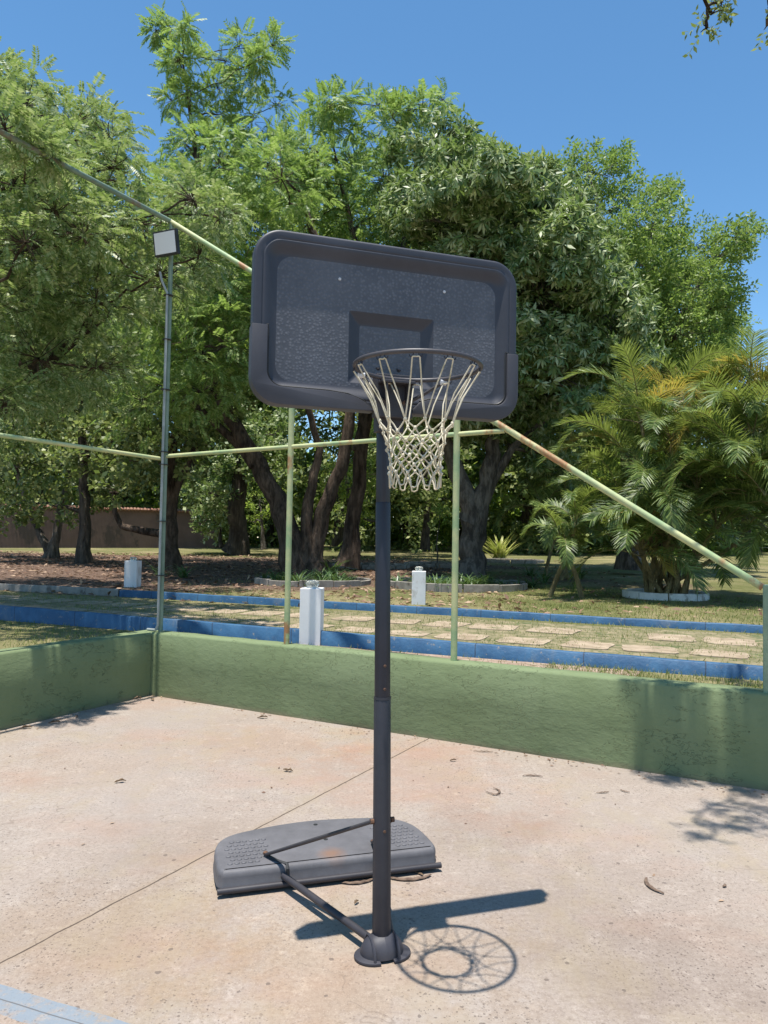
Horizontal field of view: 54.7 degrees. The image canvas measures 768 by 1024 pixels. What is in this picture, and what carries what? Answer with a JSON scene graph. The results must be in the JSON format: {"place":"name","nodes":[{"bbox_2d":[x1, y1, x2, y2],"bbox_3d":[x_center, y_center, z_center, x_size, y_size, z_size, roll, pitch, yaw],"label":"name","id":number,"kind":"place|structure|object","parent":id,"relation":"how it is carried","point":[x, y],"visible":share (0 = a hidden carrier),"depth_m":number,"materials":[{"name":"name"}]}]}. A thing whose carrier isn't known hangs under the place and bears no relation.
{"place":"outdoors","nodes":[
{"label":"outdoors","id":0,"kind":"place"},
{"bbox_2d":[0,620,125,648],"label":"side lawn","id":1,"kind":"structure","parent":0,"point":[3,632],"depth_m":7.71,"materials":[{"name":"green plant"}]},
{"bbox_2d":[0,591,762,665],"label":"path","id":2,"kind":"structure","parent":0,"point":[632,640],"depth_m":8.55,"materials":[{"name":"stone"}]},
{"bbox_2d":[0,595,757,659],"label":"path slabs","id":3,"kind":"structure","parent":2,"relation":"on","point":[636,648],"depth_m":8.53,"materials":[{"name":"beige stone"}]},
{"bbox_2d":[0,695,767,1023],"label":"court floor","id":4,"kind":"structure","parent":0,"point":[534,901],"depth_m":3.41,"materials":[{"name":"concrete"}]},
{"bbox_2d":[0,631,151,729],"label":"court wall","id":5,"kind":"structure","parent":4,"relation":"on","point":[43,681],"depth_m":6.63,"materials":[{"name":"green paint"}]},
{"bbox_2d":[342,878,372,883],"bbox_3d":[-0.119,1.718,3.449,0.156,0.013,0.036,2,-2,-17],"label":"seed pod","id":6,"kind":"object","parent":4,"relation":"on","point":[358,882],"visible":0.96,"depth_m":3.44,"materials":[{"name":"beige plant"}]},
{"bbox_2d":[213,230,517,966],"bbox_3d":[-0.084,0.328,3.218,1.119,2.779,1.678,2,-2,-19],"label":"basketball hoop","id":7,"kind":"object","parent":4,"relation":"on","point":[392,339],"visible":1,"depth_m":2.96,"materials":[{"name":"plastic"}]},
{"bbox_2d":[0,696,764,916],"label":"leaf crumbs","id":8,"kind":"object","parent":4,"relation":"on","point":[448,786],"visible":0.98,"depth_m":5.43,"materials":[{"name":"brown plant"}]},
{"bbox_2d":[391,874,431,880],"bbox_3d":[0.127,1.724,3.498,0.210,0.014,0.050,1,-2,-10],"label":"seed pod","id":9,"kind":"object","parent":4,"relation":"on","point":[411,878],"visible":0.91,"depth_m":3.48,"materials":[{"name":"beige plant"}]},
{"bbox_2d":[140,630,767,790],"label":"court wall","id":10,"kind":"structure","parent":4,"relation":"on","point":[713,733],"depth_m":5.74,"materials":[{"name":"green paint"}]},
{"bbox_2d":[0,128,767,692],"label":"pipe frame","id":11,"kind":"object","parent":10,"relation":"on","point":[628,504],"visible":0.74,"depth_m":6.52,"materials":[{"name":"green metal"}]},
{"bbox_2d":[147,271,172,630],"bbox_3d":[-2.308,-0.632,7.610,0.213,3.694,0.100,0,-2,18],"label":"electric conduit","id":12,"kind":"object","parent":11,"relation":"attached to","point":[164,389],"visible":1,"depth_m":7.56,"materials":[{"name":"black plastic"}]},
{"bbox_2d":[153,228,179,257],"bbox_3d":[-2.201,-2.736,7.594,0.296,0.257,0.168,0,-2,22],"label":"floodlight","id":13,"kind":"object","parent":11,"relation":"attached to","point":[166,243],"visible":1,"depth_m":7.53,"materials":[{"name":"white plastic"}]},
{"bbox_2d":[644,877,663,893],"bbox_3d":[1.248,1.742,3.462,0.044,0.013,0.160,1,-2,-9],"label":"seed pod","id":14,"kind":"object","parent":4,"relation":"on","point":[649,885],"visible":1,"depth_m":3.44,"materials":[{"name":"beige plant"}]},
{"bbox_2d":[0,543,767,687],"bbox_3d":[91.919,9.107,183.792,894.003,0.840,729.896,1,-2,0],"label":"lawn","id":15,"kind":"structure","parent":0,"point":[606,563],"depth_m":17.09,"materials":[{"name":"green plant"}]},
{"bbox_2d":[1,292,59,490],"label":"backdrop tree","id":16,"kind":"object","parent":15,"relation":"on","point":[33,464],"visible":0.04,"depth_m":38.01,"materials":[{"name":"green plant"}]},
{"bbox_2d":[0,413,111,557],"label":"tree","id":17,"kind":"object","parent":15,"relation":"on","point":[51,548],"visible":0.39,"depth_m":25.02,"materials":[{"name":"green plant"}]},
{"bbox_2d":[0,264,118,505],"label":"backdrop tree","id":18,"kind":"object","parent":15,"relation":"on","point":[22,472],"depth_m":39.06,"materials":[{"name":"green plant"}]},
{"bbox_2d":[0,583,120,596],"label":"bare kerb","id":19,"kind":"structure","parent":15,"relation":"on","point":[62,589],"depth_m":12.84,"materials":[{"name":"grey concrete"}]},
{"bbox_2d":[0,316,172,563],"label":"tree","id":20,"kind":"object","parent":15,"relation":"on","point":[83,553],"visible":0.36,"depth_m":22.34,"materials":[{"name":"green plant"}]},
{"bbox_2d":[0,504,221,547],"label":"boundary wall","id":21,"kind":"structure","parent":15,"relation":"on","point":[107,531],"depth_m":35.38,"materials":[{"name":"concrete"}]},
{"bbox_2d":[0,36,259,474],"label":"feathery tree","id":22,"kind":"object","parent":15,"relation":"on","point":[49,214],"visible":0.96,"depth_m":8.87,"materials":[{"name":"green plant"}]},
{"bbox_2d":[124,557,141,586],"bbox_3d":[-4.967,1.220,14.673,0.250,0.667,0.250,1,-2,4],"label":"pillar lamp","id":23,"kind":"object","parent":15,"relation":"on","point":[132,571],"visible":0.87,"depth_m":14.55,"materials":[{"name":"white paint"}]},
{"bbox_2d":[45,259,222,541],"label":"backdrop tree","id":24,"kind":"object","parent":15,"relation":"on","point":[149,503],"visible":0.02,"depth_m":40.73,"materials":[{"name":"green plant"}]},
{"bbox_2d":[145,561,175,575],"bbox_3d":[-5.319,1.350,17.796,1.163,0.403,1.021,0,-2,20],"label":"strap leaved plant","id":25,"kind":"object","parent":15,"relation":"on","point":[157,571],"visible":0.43,"depth_m":17.75,"materials":[{"name":"green plant"}]},
{"bbox_2d":[87,348,258,568],"bbox_3d":[-5.874,-1.423,20.633,4.362,6.256,5.487,2,-2,-20],"label":"tree","id":26,"kind":"object","parent":15,"relation":"on","point":[173,557],"visible":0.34,"depth_m":20.13,"materials":[{"name":"green plant"}]},
{"bbox_2d":[165,564,202,577],"bbox_3d":[-4.678,1.377,17.195,0.994,0.342,1.059,3,-3,-38],"label":"strap leaved plant","id":27,"kind":"object","parent":15,"relation":"on","point":[183,573],"visible":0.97,"depth_m":17.21,"materials":[{"name":"green plant"}]},
{"bbox_2d":[75,257,294,547],"bbox_3d":[-10.281,-5.676,39.424,11.476,18.370,10.204,1,-2,0],"label":"backdrop tree","id":28,"kind":"object","parent":15,"relation":"on","point":[157,492],"visible":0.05,"depth_m":38.31,"materials":[{"name":"green plant"}]},
{"bbox_2d":[189,489,250,547],"bbox_3d":[-6.937,0.279,31.026,3.054,2.468,2.174,0,-3,34],"label":"shrub","id":29,"kind":"object","parent":15,"relation":"on","point":[218,532],"visible":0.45,"depth_m":30.96,"materials":[{"name":"green plant"}]},
{"bbox_2d":[89,0,354,575],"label":"feathery tree","id":30,"kind":"object","parent":15,"relation":"on","point":[203,332],"visible":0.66,"depth_m":18.14,"materials":[{"name":"green plant"}]},
{"bbox_2d":[179,395,308,554],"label":"tree","id":31,"kind":"object","parent":15,"relation":"on","point":[237,542],"visible":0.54,"depth_m":29.71,"materials":[{"name":"green plant"}]},
{"bbox_2d":[168,293,351,547],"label":"backdrop tree","id":32,"kind":"object","parent":15,"relation":"on","point":[310,457],"visible":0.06,"depth_m":40.17,"materials":[{"name":"green plant"}]},
{"bbox_2d":[245,460,286,549],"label":"tree","id":33,"kind":"object","parent":15,"relation":"on","point":[260,520],"visible":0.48,"depth_m":33.28,"materials":[{"name":"green plant"}]},
{"bbox_2d":[243,567,359,586],"bbox_3d":[-1.600,1.417,16.579,2.706,0.410,2.611,3,-3,-38],"label":"bed planting","id":34,"kind":"object","parent":15,"relation":"on","point":[319,576],"visible":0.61,"depth_m":16.42,"materials":[{"name":"green plant"}]},
{"bbox_2d":[299,580,323,645],"bbox_3d":[-0.701,1.002,7.209,0.205,0.682,0.205,1,-2,4],"label":"pillar lamp","id":35,"kind":"object","parent":15,"relation":"on","point":[311,623],"visible":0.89,"depth_m":7.11,"materials":[{"name":"white paint"}]},
{"bbox_2d":[254,575,370,586],"bbox_3d":[-1.573,1.545,16.391,2.579,0.192,2.302,1,-2,0],"label":"garden edging","id":36,"kind":"object","parent":15,"relation":"on","point":[358,581],"visible":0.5,"depth_m":15.47,"materials":[{"name":"grey concrete"}]},
{"bbox_2d":[312,560,351,574],"bbox_3d":[-1.430,1.369,18.577,1.558,0.550,1.588,1,-2,0],"label":"strap leaved plant","id":37,"kind":"object","parent":15,"relation":"on","point":[335,565],"visible":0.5,"depth_m":18.46,"materials":[{"name":"green plant"}]},
{"bbox_2d":[255,408,444,553],"bbox_3d":[-2.062,-5.388,38.352,12.335,17.894,8.519,-1,-3,43],"label":"backdrop tree","id":38,"kind":"object","parent":15,"relation":"on","point":[335,538],"visible":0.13,"depth_m":37.18,"materials":[{"name":"green plant"}]},
{"bbox_2d":[314,419,398,523],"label":"tree","id":39,"kind":"object","parent":15,"relation":"on","point":[346,489],"visible":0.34,"depth_m":29.63,"materials":[{"name":"plant"}]},
{"bbox_2d":[256,74,461,568],"bbox_3d":[-0.794,-6.428,24.974,7.934,16.361,11.812,1,-2,0],"label":"feathery tree","id":40,"kind":"object","parent":15,"relation":"on","point":[327,223],"visible":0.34,"depth_m":20.96,"materials":[{"name":"green plant"}]},
{"bbox_2d":[332,562,409,568],"bbox_3d":[-0.396,1.674,22.961,2.398,0.159,2.400,1,-2,0],"label":"garden edging","id":41,"kind":"object","parent":15,"relation":"on","point":[365,565],"visible":0.39,"depth_m":22.16,"materials":[{"name":"grey concrete"}]},
{"bbox_2d":[0,605,762,680],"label":"blue kerb","id":42,"kind":"structure","parent":15,"relation":"on","point":[267,633],"depth_m":6.78,"materials":[{"name":"paint"}]},
{"bbox_2d":[0,550,762,616],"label":"leaf litter","id":43,"kind":"object","parent":15,"relation":"on","point":[250,589],"visible":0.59,"depth_m":17.76,"materials":[{"name":"brown plant"}]},
{"bbox_2d":[0,620,762,688],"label":"lawn grass","id":44,"kind":"structure","parent":15,"relation":"on","point":[641,672],"depth_m":5.99,"materials":[{"name":"green plant"}]},
{"bbox_2d":[7,407,767,551],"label":"woods","id":45,"kind":"object","parent":15,"relation":"on","point":[393,538],"visible":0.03,"depth_m":47.90,"materials":[{"name":"green plant"}]},
{"bbox_2d":[348,427,484,549],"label":"backdrop tree","id":46,"kind":"object","parent":15,"relation":"on","point":[403,543],"visible":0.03,"depth_m":40.20,"materials":[{"name":"green plant"}]},
{"bbox_2d":[412,566,425,604],"bbox_3d":[0.561,1.210,11.950,0.220,0.667,0.220,1,-2,4],"label":"pillar lamp","id":47,"kind":"object","parent":15,"relation":"on","point":[419,585],"visible":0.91,"depth_m":11.84,"materials":[{"name":"white paint"}]},
{"bbox_2d":[368,429,476,549],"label":"tree","id":48,"kind":"object","parent":15,"relation":"on","point":[427,497],"visible":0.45,"depth_m":31.44,"materials":[{"name":"green plant"}]},
{"bbox_2d":[404,561,451,567],"bbox_3d":[1.895,1.739,24.401,2.498,0.159,2.500,1,-2,0],"label":"garden edging","id":49,"kind":"object","parent":15,"relation":"on","point":[427,564],"visible":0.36,"depth_m":23.52,"materials":[{"name":"grey concrete"}]},
{"bbox_2d":[429,503,451,563],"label":"sapling","id":50,"kind":"object","parent":15,"relation":"on","point":[439,513],"visible":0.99,"depth_m":25.19,"materials":[{"name":"green plant"}]},
{"bbox_2d":[119,590,762,633],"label":"blue kerb","id":51,"kind":"structure","parent":15,"relation":"on","point":[672,624],"depth_m":10.04,"materials":[{"name":"paint"}]},
{"bbox_2d":[390,577,527,592],"bbox_3d":[1.555,1.586,16.121,3.078,0.212,3.078,1,-2,0],"label":"garden edging","id":52,"kind":"object","parent":15,"relation":"on","point":[405,585],"visible":0.54,"depth_m":14.77,"materials":[{"name":"grey concrete"}]},
{"bbox_2d":[390,571,532,588],"bbox_3d":[1.476,1.451,16.153,3.149,0.427,2.749,3,-3,-36],"label":"bed planting","id":53,"kind":"object","parent":15,"relation":"on","point":[474,581],"visible":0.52,"depth_m":15.81,"materials":[{"name":"green plant"}]},
{"bbox_2d":[369,427,554,550],"bbox_3d":[3.565,-5.536,40.268,10.322,16.873,10.528,1,-2,-11],"label":"backdrop tree","id":54,"kind":"object","parent":15,"relation":"on","point":[492,507],"visible":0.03,"depth_m":39.21,"materials":[{"name":"green plant"}]},
{"bbox_2d":[320,645,638,675],"bbox_3d":[0.310,1.273,6.595,3.700,0.001,0.550,0,-2,28],"label":"soil strip","id":55,"kind":"object","parent":15,"relation":"on","point":[505,662],"visible":0.24,"depth_m":6.27,"materials":[{"name":"beige soil"}]},
{"bbox_2d":[483,533,519,557],"bbox_3d":[4.609,1.325,29.984,2.197,1.174,2.031,1,-2,0],"label":"spiky plant","id":56,"kind":"object","parent":15,"relation":"on","point":[499,549],"visible":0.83,"depth_m":29.83,"materials":[{"name":"green plant"}]},
{"bbox_2d":[248,516,766,552],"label":"wire fence","id":57,"kind":"object","parent":15,"relation":"on","point":[487,535],"visible":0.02,"depth_m":43.96,"materials":[{"name":"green metal"}]},
{"bbox_2d":[487,558,544,563],"bbox_3d":[4.827,1.852,27.971,2.398,0.159,2.400,1,-2,0],"label":"garden edging","id":58,"kind":"object","parent":15,"relation":"on","point":[516,561],"visible":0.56,"depth_m":27.02,"materials":[{"name":"grey concrete"}]},
{"bbox_2d":[367,102,672,578],"bbox_3d":[3.731,-5.006,21.004,8.709,13.655,13.445,1,-2,0],"label":"broadleaf tree","id":59,"kind":"object","parent":15,"relation":"on","point":[581,299],"visible":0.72,"depth_m":16.61,"materials":[{"name":"green plant"}]},
{"bbox_2d":[516,564,543,575],"bbox_3d":[3.936,1.558,20.066,1.217,0.382,1.003,3,-3,-36],"label":"strap leaved plant","id":60,"kind":"object","parent":15,"relation":"on","point":[530,573],"visible":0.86,"depth_m":19.93,"materials":[{"name":"green plant"}]},
{"bbox_2d":[513,573,550,588],"bbox_3d":[3.199,1.492,16.137,1.191,0.350,1.056,1,-2,0],"label":"strap leaved plant","id":61,"kind":"object","parent":15,"relation":"on","point":[533,585],"visible":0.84,"depth_m":16.09,"materials":[{"name":"green plant"}]},
{"bbox_2d":[460,417,604,555],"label":"backdrop tree","id":62,"kind":"object","parent":15,"relation":"on","point":[524,521],"visible":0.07,"depth_m":36.49,"materials":[{"name":"green plant"}]},
{"bbox_2d":[533,571,553,583],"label":"strap leaved plant","id":63,"kind":"object","parent":15,"relation":"on","point":[545,577],"visible":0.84,"depth_m":17.29,"materials":[{"name":"green plant"}]},
{"bbox_2d":[491,461,623,579],"bbox_3d":[4.550,0.133,19.084,3.717,3.416,3.401,1,-2,0],"label":"palm clump","id":64,"kind":"object","parent":15,"relation":"on","point":[535,487],"visible":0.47,"depth_m":18.94,"materials":[{"name":"green plant"}]},
{"bbox_2d":[520,484,611,598],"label":"young palm","id":65,"kind":"object","parent":15,"relation":"on","point":[555,525],"visible":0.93,"depth_m":13.73,"materials":[{"name":"green plant"}]},
{"bbox_2d":[569,568,593,578],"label":"strap leaved plant","id":66,"kind":"object","parent":15,"relation":"on","point":[581,575],"visible":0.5,"depth_m":18.97,"materials":[{"name":"green plant"}]},
{"bbox_2d":[538,387,694,552],"bbox_3d":[12.532,-2.706,40.985,10.567,11.987,11.051,1,-2,0],"label":"backdrop tree","id":67,"kind":"object","parent":15,"relation":"on","point":[605,541],"visible":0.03,"depth_m":39.15,"materials":[{"name":"green plant"}]},
{"bbox_2d":[535,337,767,596],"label":"palm clump","id":68,"kind":"object","parent":15,"relation":"on","point":[672,506],"visible":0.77,"depth_m":13.83,"materials":[{"name":"green plant"}]},
{"bbox_2d":[555,385,759,555],"bbox_3d":[14.287,-1.722,38.968,10.871,12.178,9.150,1,-2,0],"label":"backdrop tree","id":69,"kind":"object","parent":15,"relation":"on","point":[595,470],"visible":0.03,"depth_m":38.44,"materials":[{"name":"green plant"}]},
{"bbox_2d":[553,135,767,570],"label":"leaved tree","id":70,"kind":"object","parent":15,"relation":"on","point":[705,319],"visible":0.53,"depth_m":20.94,"materials":[{"name":"green plant"}]},
{"bbox_2d":[622,588,708,600],"bbox_3d":[5.396,1.602,14.261,1.573,0.189,1.576,1,-2,0],"label":"kerb ring","id":71,"kind":"object","parent":15,"relation":"on","point":[640,593],"visible":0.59,"depth_m":13.65,"materials":[{"name":"grey concrete"}]},
{"bbox_2d":[648,380,767,550],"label":"backdrop tree","id":72,"kind":"object","parent":15,"relation":"on","point":[721,543],"visible":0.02,"depth_m":41.44,"materials":[{"name":"green plant"}]},
{"bbox_2d":[661,325,767,572],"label":"palm clump","id":73,"kind":"object","parent":15,"relation":"on","point":[746,407],"visible":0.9,"depth_m":12.95,"materials":[{"name":"green plant"}]},
{"bbox_2d":[682,0,767,58],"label":"overhanging tree","id":74,"kind":"object","parent":15,"relation":"on","point":[724,17],"visible":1,"depth_m":5.25,"materials":[{"name":"green plant"}]},
{"bbox_2d":[0,0,767,537],"label":"sky","id":75,"kind":"structure","parent":0,"point":[536,73],"materials":[{"name":"blue"}]}
]}

